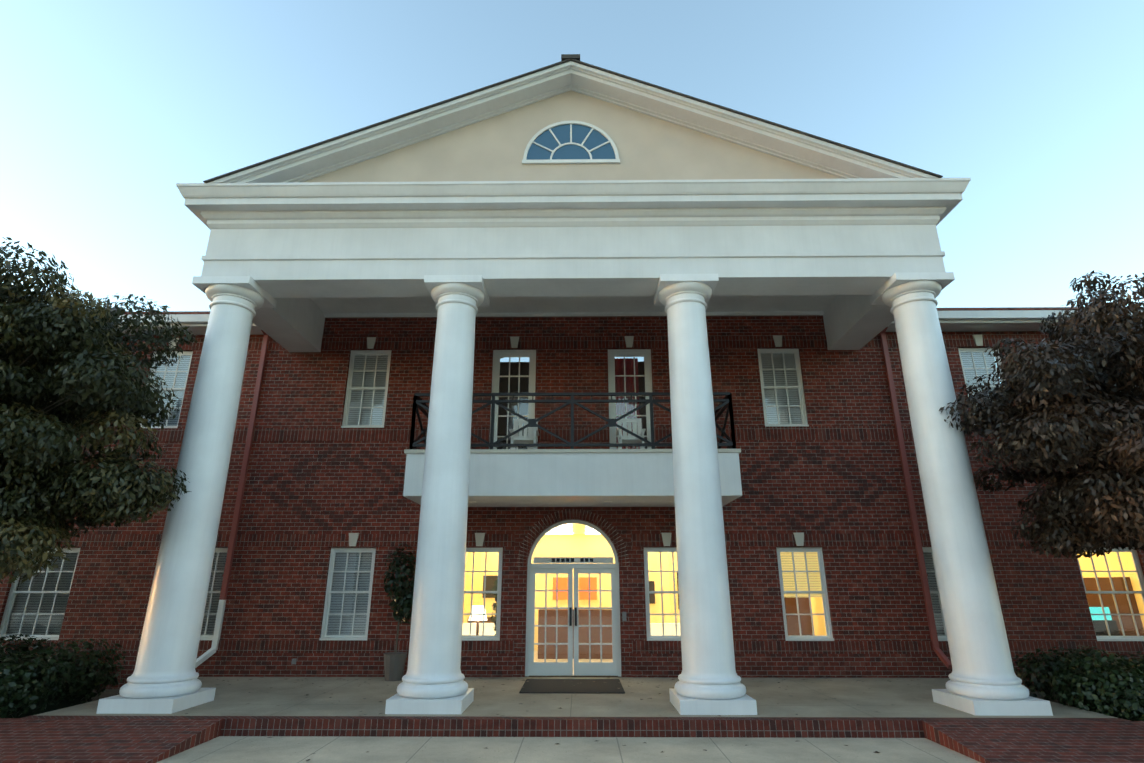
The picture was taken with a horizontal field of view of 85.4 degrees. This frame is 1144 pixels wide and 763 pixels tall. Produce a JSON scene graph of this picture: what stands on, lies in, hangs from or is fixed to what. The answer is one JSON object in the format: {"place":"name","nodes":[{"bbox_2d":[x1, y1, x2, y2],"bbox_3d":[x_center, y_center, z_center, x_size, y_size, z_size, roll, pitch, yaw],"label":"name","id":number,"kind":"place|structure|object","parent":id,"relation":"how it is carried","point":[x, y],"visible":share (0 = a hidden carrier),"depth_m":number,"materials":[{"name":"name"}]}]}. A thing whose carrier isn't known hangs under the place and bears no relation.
{"place":"outdoors","nodes":[
{"label":"outdoors","id":0,"kind":"place"},
{"bbox_2d":[156,736,980,762],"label":"sidewalk","id":1,"kind":"structure","parent":0,"point":[282,749],"depth_m":7.50,"materials":[{"name":"concrete"}]},
{"bbox_2d":[0,0,1143,366],"label":"sky","id":2,"kind":"structure","parent":0,"point":[106,106],"materials":[{"name":"blue"}]},
{"bbox_2d":[252,276,893,351],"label":"portico beams","id":3,"kind":"structure","parent":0,"point":[294,319],"depth_m":11.42,"materials":[{"name":"white paint"}]},
{"bbox_2d":[549,523,596,533],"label":"lobby ceiling","id":4,"kind":"structure","parent":0,"point":[574,527],"depth_m":16.56,"materials":[{"name":"paint"}]},
{"bbox_2d":[545,524,599,534],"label":"lobby light panels","id":5,"kind":"object","parent":4,"relation":"attached to","point":[570,529],"depth_m":16.50,"materials":[{"name":"white plastic"}]},
{"bbox_2d":[534,651,612,675],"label":"lobby floor","id":6,"kind":"structure","parent":0,"point":[580,660],"depth_m":14.86,"materials":[{"name":"beige"}]},
{"bbox_2d":[490,577,497,634],"bbox_3d":[-1.436,5.134,13.260,0.686,1.950,0.557,0,-18,1],"label":"indoor planter","id":7,"kind":"object","parent":6,"relation":"on","point":[494,608],"depth_m":13.29,"materials":[{"name":"green"}]},
{"bbox_2d":[462,623,680,634],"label":"sofas","id":8,"kind":"object","parent":6,"relation":"on","point":[659,630],"depth_m":14.17,"materials":[{"name":"beige fabric"}]},
{"bbox_2d":[468,597,812,658],"bbox_3d":[4.285,5.609,14.746,15.031,1.980,3.148,-4,-19,11],"label":"furniture","id":9,"kind":"object","parent":6,"relation":"on","point":[789,603],"depth_m":15.30,"materials":[{"name":"brown wood"}]},
{"bbox_2d":[476,621,478,634],"bbox_3d":[-2.064,5.406,13.541,0.160,0.350,0.152,0,-18,1],"label":"lamp base","id":10,"kind":"object","parent":9,"relation":"on","point":[477,628],"depth_m":13.52,"materials":[{"name":"brown wood"}]},
{"bbox_2d":[469,606,486,620],"bbox_3d":[-2.064,5.097,13.643,0.400,0.300,0.400,0,-18,1],"label":"lamp shade","id":11,"kind":"object","parent":10,"relation":"on","point":[480,609],"depth_m":13.51,"materials":[{"name":"beige fabric"}]},
{"bbox_2d":[463,534,825,650],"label":"lobby walls","id":12,"kind":"structure","parent":6,"relation":"on","point":[571,552],"depth_m":17.66,"materials":[{"name":"yellow paint"}]},
{"bbox_2d":[553,577,596,599],"bbox_3d":[0.081,5.855,17.527,1.240,0.600,0.060,0,-18,1],"label":"wall picture","id":13,"kind":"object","parent":12,"relation":"attached to","point":[563,595],"depth_m":17.50,"materials":[{"name":"orange"}]},
{"bbox_2d":[482,573,678,608],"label":"picture frames","id":14,"kind":"structure","parent":12,"relation":"attached to","point":[489,582],"depth_m":17.50,"materials":[{"name":"brown"}]},
{"bbox_2d":[311,295,836,317],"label":"portico ceiling","id":15,"kind":"structure","parent":0,"point":[569,306],"depth_m":14.21,"materials":[{"name":"white paint"}]},
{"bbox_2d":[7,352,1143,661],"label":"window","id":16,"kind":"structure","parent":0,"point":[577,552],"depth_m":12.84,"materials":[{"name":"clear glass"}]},
{"bbox_2d":[89,676,1073,706],"bbox_3d":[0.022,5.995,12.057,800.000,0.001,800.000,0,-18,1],"label":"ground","id":17,"kind":"structure","parent":0,"point":[109,693],"depth_m":11.62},
{"bbox_2d":[0,634,125,717],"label":"hedge","id":18,"kind":"object","parent":17,"relation":"on","point":[31,683],"visible":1,"depth_m":9.85,"materials":[{"name":"green plant"}]},
{"bbox_2d":[0,237,198,583],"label":"tree","id":19,"kind":"object","parent":17,"relation":"on","point":[49,399],"visible":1,"depth_m":8.62,"materials":[{"name":"green plant"}]},
{"bbox_2d":[0,718,221,762],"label":"brick ramp","id":20,"kind":"structure","parent":17,"relation":"on","point":[31,740],"depth_m":7.58,"materials":[{"name":"red brick"}]},
{"bbox_2d":[0,307,1143,676],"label":"brick wall","id":21,"kind":"structure","parent":17,"relation":"on","point":[788,487],"depth_m":13.17,"materials":[{"name":"red brick"}]},
{"bbox_2d":[195,600,225,667],"bbox_3d":[-7.179,4.976,12.257,0.126,1.239,0.460,-10,-21,27],"label":"downspout","id":22,"kind":"object","parent":21,"relation":"attached to","point":[206,655],"visible":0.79,"depth_m":12.36,"materials":[{"name":"white metal"}]},
{"bbox_2d":[219,330,269,599],"bbox_3d":[-7.100,1.531,13.366,0.130,5.998,0.450,0,-18,1],"label":"downspout","id":23,"kind":"object","parent":21,"relation":"attached to","point":[226,575],"visible":0.83,"depth_m":13.39,"materials":[{"name":"red paint"}]},
{"bbox_2d":[291,612,626,663],"bbox_3d":[-2.218,5.105,12.345,6.620,0.970,0.057,0,-18,1],"label":"intercom and bib","id":24,"kind":"object","parent":21,"relation":"attached to","point":[623,619],"visible":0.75,"depth_m":12.41,"materials":[{"name":"grey metal"}]},
{"bbox_2d":[0,348,1143,676],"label":"window frames","id":25,"kind":"structure","parent":21,"relation":"attached to","point":[572,664],"depth_m":12.82,"materials":[{"name":"white wood"}]},
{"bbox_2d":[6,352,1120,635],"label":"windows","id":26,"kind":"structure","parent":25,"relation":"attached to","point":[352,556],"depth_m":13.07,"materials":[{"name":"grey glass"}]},
{"bbox_2d":[552,558,592,625],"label":"door handles","id":27,"kind":"object","parent":25,"relation":"attached to","point":[570,608],"depth_m":12.97,"materials":[{"name":"grey metal"}]},
{"bbox_2d":[615,358,639,448],"bbox_3d":[1.257,0.581,14.096,0.544,2.360,0.040,0,-18,1],"label":"door","id":28,"kind":"structure","parent":25,"relation":"attached to","point":[619,381],"depth_m":14.25,"materials":[{"name":"white wood"}]},
{"bbox_2d":[780,552,821,596],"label":"lit window blinds","id":29,"kind":"object","parent":25,"relation":"attached to","point":[801,576],"depth_m":12.87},
{"bbox_2d":[403,453,741,506],"bbox_3d":[0.013,2.011,12.479,6.320,0.810,1.698,0,-18,1],"label":"balcony box","id":30,"kind":"object","parent":21,"relation":"attached to","point":[570,479],"visible":0.79,"depth_m":11.69,"materials":[{"name":"white paint"}]},
{"bbox_2d":[509,419,538,448],"bbox_3d":[-1.004,1.202,13.075,0.590,0.970,0.500,0,-18,1],"label":"balcony chair","id":31,"kind":"object","parent":30,"relation":"on","point":[520,439],"visible":0.67,"depth_m":13.22,"materials":[{"name":"paint"}]},
{"bbox_2d":[469,501,674,502],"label":"balcony soffit lights","id":32,"kind":"object","parent":30,"relation":"attached to","point":[540,502],"visible":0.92,"depth_m":12.38},
{"bbox_2d":[404,449,740,454],"bbox_3d":[0.013,1.589,12.597,6.400,0.065,1.738,0,-18,1],"label":"balcony coping","id":33,"kind":"object","parent":30,"relation":"on","point":[406,451],"visible":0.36,"depth_m":11.77,"materials":[{"name":"white paint"}]},
{"bbox_2d":[409,392,735,448],"bbox_3d":[0.013,1.025,12.820,6.265,1.145,1.672,0,-18,1],"label":"balcony railing","id":34,"kind":"object","parent":21,"relation":"attached to","point":[420,403],"visible":0.69,"depth_m":12.12,"materials":[{"name":"black metal"}]},
{"bbox_2d":[517,509,628,562],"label":"brick arch","id":35,"kind":"structure","parent":21,"relation":"attached to","point":[567,519],"depth_m":13.01,"materials":[{"name":"brown brick"}]},
{"bbox_2d":[2,335,1143,653],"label":"soldier bands","id":36,"kind":"object","parent":21,"relation":"attached to","point":[824,647],"visible":0.62,"depth_m":13.01,"materials":[{"name":"brick"}]},
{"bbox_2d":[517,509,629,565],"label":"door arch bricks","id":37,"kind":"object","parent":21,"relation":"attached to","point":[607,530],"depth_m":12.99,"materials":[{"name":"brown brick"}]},
{"bbox_2d":[48,335,1109,546],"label":"keystones","id":38,"kind":"object","parent":21,"relation":"attached to","point":[666,537],"visible":0.56,"depth_m":14.17,"materials":[{"name":"stone"}]},
{"bbox_2d":[78,310,1142,334],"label":"wing eaves","id":39,"kind":"object","parent":21,"relation":"attached to","point":[990,320],"depth_m":13.94,"materials":[{"name":"white paint"}]},
{"bbox_2d":[879,327,951,668],"bbox_3d":[7.153,2.065,13.021,0.138,7.228,0.456,1,-18,-3],"label":"downspout","id":40,"kind":"object","parent":21,"relation":"attached to","point":[940,654],"visible":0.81,"depth_m":12.99,"materials":[{"name":"red paint"}]},
{"bbox_3d":[0.065,-1.789,18.554,60.000,3.420,8.550,0,-18,1],"label":"wing","id":41,"kind":"object","parent":21,"relation":"on","visible":0},
{"bbox_2d":[497,361,646,448],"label":"dark rooms","id":42,"kind":"object","parent":41,"relation":"in","point":[524,383],"depth_m":14.71,"materials":[{"name":"black"}]},
{"bbox_2d":[203,54,942,357],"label":"portico roof","id":43,"kind":"structure","parent":41,"relation":"on","point":[565,58],"depth_m":11.35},
{"bbox_2d":[176,178,970,346],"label":"entablature","id":44,"kind":"structure","parent":43,"relation":"attached to","point":[867,227],"depth_m":11.05,"materials":[{"name":"white paint"}]},
{"bbox_2d":[208,61,937,182],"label":"raking cornice","id":45,"kind":"structure","parent":44,"relation":"on","point":[676,109],"depth_m":11.56,"materials":[{"name":"white paint"}]},
{"bbox_2d":[304,91,842,181],"bbox_3d":[-0.017,-4.592,11.862,12.460,2.540,0.100,0,-18,1],"label":"tympanum","id":46,"kind":"object","parent":43,"relation":"attached to","point":[647,146],"visible":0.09,"depth_m":11.70,"materials":[{"name":"paint"}]},
{"bbox_2d":[522,121,619,163],"bbox_3d":[-0.018,-4.551,11.777,1.840,0.970,0.055,0,-18,1],"label":"arched window frame","id":47,"kind":"object","parent":46,"relation":"attached to","point":[580,161],"visible":0.94,"depth_m":11.72,"materials":[{"name":"white wood"}]},
{"bbox_2d":[527,124,615,159],"bbox_3d":[-0.018,-4.567,11.795,1.740,0.870,0.001,0,-18,1],"label":"window glass","id":48,"kind":"object","parent":47,"relation":"in","point":[595,138],"visible":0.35,"depth_m":11.77,"materials":[{"name":"blue glass"}]},
{"bbox_2d":[33,677,1116,717],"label":"porch slab","id":49,"kind":"structure","parent":17,"relation":"on","point":[894,697],"depth_m":9.65,"materials":[{"name":"grey concrete"}]},
{"bbox_2d":[96,276,276,713],"bbox_3d":[-6.113,1.560,10.226,1.060,6.830,1.060,0,-18,1],"label":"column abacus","id":50,"kind":"object","parent":49,"relation":"on","point":[118,704],"depth_m":8.91,"materials":[{"name":"white paint"}]},
{"bbox_2d":[119,284,263,697],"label":"column","id":51,"kind":"structure","parent":50,"relation":"on","point":[168,646],"depth_m":9.79,"materials":[{"name":"paint"}]},
{"bbox_2d":[383,543,416,680],"bbox_3d":[-3.382,4.463,12.131,0.782,2.514,0.656,0,-18,1],"label":"potted shrub","id":52,"kind":"object","parent":49,"relation":"on","point":[394,663],"visible":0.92,"depth_m":12.09,"materials":[{"name":"green plant"}]},
{"bbox_2d":[385,275,489,713],"bbox_3d":[-2.063,1.546,10.182,1.060,6.830,1.060,0,-18,1],"label":"column abacus","id":53,"kind":"object","parent":49,"relation":"on","point":[399,704],"depth_m":8.69,"materials":[{"name":"white paint"}]},
{"bbox_2d":[397,283,483,698],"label":"column","id":54,"kind":"structure","parent":53,"relation":"on","point":[434,661],"depth_m":9.72,"materials":[{"name":"paint"}]},
{"bbox_2d":[519,679,624,693],"bbox_3d":[0.009,5.418,11.037,1.760,0.015,1.600,0,-18,1],"label":"door mat","id":55,"kind":"object","parent":49,"relation":"on","point":[583,686],"depth_m":10.90,"materials":[{"name":"black"}]},
{"bbox_2d":[23,716,1129,737],"bbox_3d":[-0.023,4.628,8.296,14.800,0.214,0.200,0,-18,1],"label":"porch brick edge","id":56,"kind":"object","parent":49,"relation":"attached to","point":[739,727],"visible":0.57,"depth_m":8.21,"materials":[{"name":"red brick"}]},
{"bbox_2d":[654,274,756,714],"bbox_3d":[2.036,1.532,10.139,1.060,6.830,1.060,0,-18,1],"label":"column abacus","id":57,"kind":"object","parent":49,"relation":"on","point":[745,704],"depth_m":8.62,"materials":[{"name":"white paint"}]},
{"bbox_2d":[658,281,745,699],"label":"column","id":58,"kind":"structure","parent":57,"relation":"on","point":[708,658],"depth_m":9.67,"materials":[{"name":"paint"}]},
{"bbox_2d":[870,272,1052,715],"bbox_3d":[6.086,1.517,10.095,1.060,6.830,1.060,0,-18,1],"label":"column abacus","id":59,"kind":"object","parent":49,"relation":"on","point":[1031,706],"depth_m":8.77,"materials":[{"name":"white paint"}]},
{"bbox_2d":[882,280,1028,699],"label":"column","id":60,"kind":"structure","parent":59,"relation":"on","point":[980,656],"depth_m":9.65,"materials":[{"name":"paint"}]},
{"bbox_2d":[6,653,1143,690],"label":"wall base","id":61,"kind":"object","parent":17,"relation":"on","point":[644,665],"visible":0.4,"depth_m":12.16,"materials":[{"name":"brick"}]},
{"bbox_2d":[922,721,1143,762],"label":"brick ramp","id":62,"kind":"structure","parent":17,"relation":"on","point":[1051,741],"depth_m":7.50,"materials":[{"name":"red brick"}]},
{"bbox_2d":[939,270,1143,558],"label":"tree","id":63,"kind":"object","parent":17,"relation":"on","point":[1072,409],"visible":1,"depth_m":9.01,"materials":[{"name":"green plant"}]},
{"bbox_2d":[1012,645,1143,720],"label":"hedge","id":64,"kind":"object","parent":17,"relation":"on","point":[1111,685],"visible":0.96,"depth_m":9.27,"materials":[{"name":"green plant"}]},
{"bbox_2d":[616,418,645,448],"bbox_3d":[1.236,1.194,13.051,0.590,0.970,0.500,0,-18,1],"label":"balcony chair","id":65,"kind":"object","parent":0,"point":[630,438],"visible":0.71,"depth_m":13.30,"materials":[{"name":"paint"}]},
{"label":"office floor","id":66,"kind":"structure","parent":0,"visible":0},
{"bbox_2d":[1092,620,1119,635],"bbox_3d":[10.828,5.431,12.694,0.500,1.030,0.500,0,-18,1],"label":"desk","id":67,"kind":"object","parent":66,"relation":"on","point":[1103,625],"depth_m":12.57,"materials":[{"name":"grey"}]},
{"bbox_2d":[1077,552,1143,627],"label":"office walls","id":68,"kind":"structure","parent":66,"relation":"on","point":[1125,560],"depth_m":13.98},
{"bbox_2d":[1083,577,1143,635],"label":"office furniture","id":69,"kind":"object","parent":66,"relation":"on","point":[1121,606],"depth_m":13.57,"materials":[{"name":"brown wood"}]},
{"bbox_2d":[1089,607,1111,619],"bbox_3d":[11.386,5.152,13.491,0.600,0.460,0.150,0,-18,1],"label":"computer monitor","id":70,"kind":"object","parent":69,"relation":"on","point":[1098,610],"depth_m":13.45,"materials":[{"name":"teal"}]}
]}

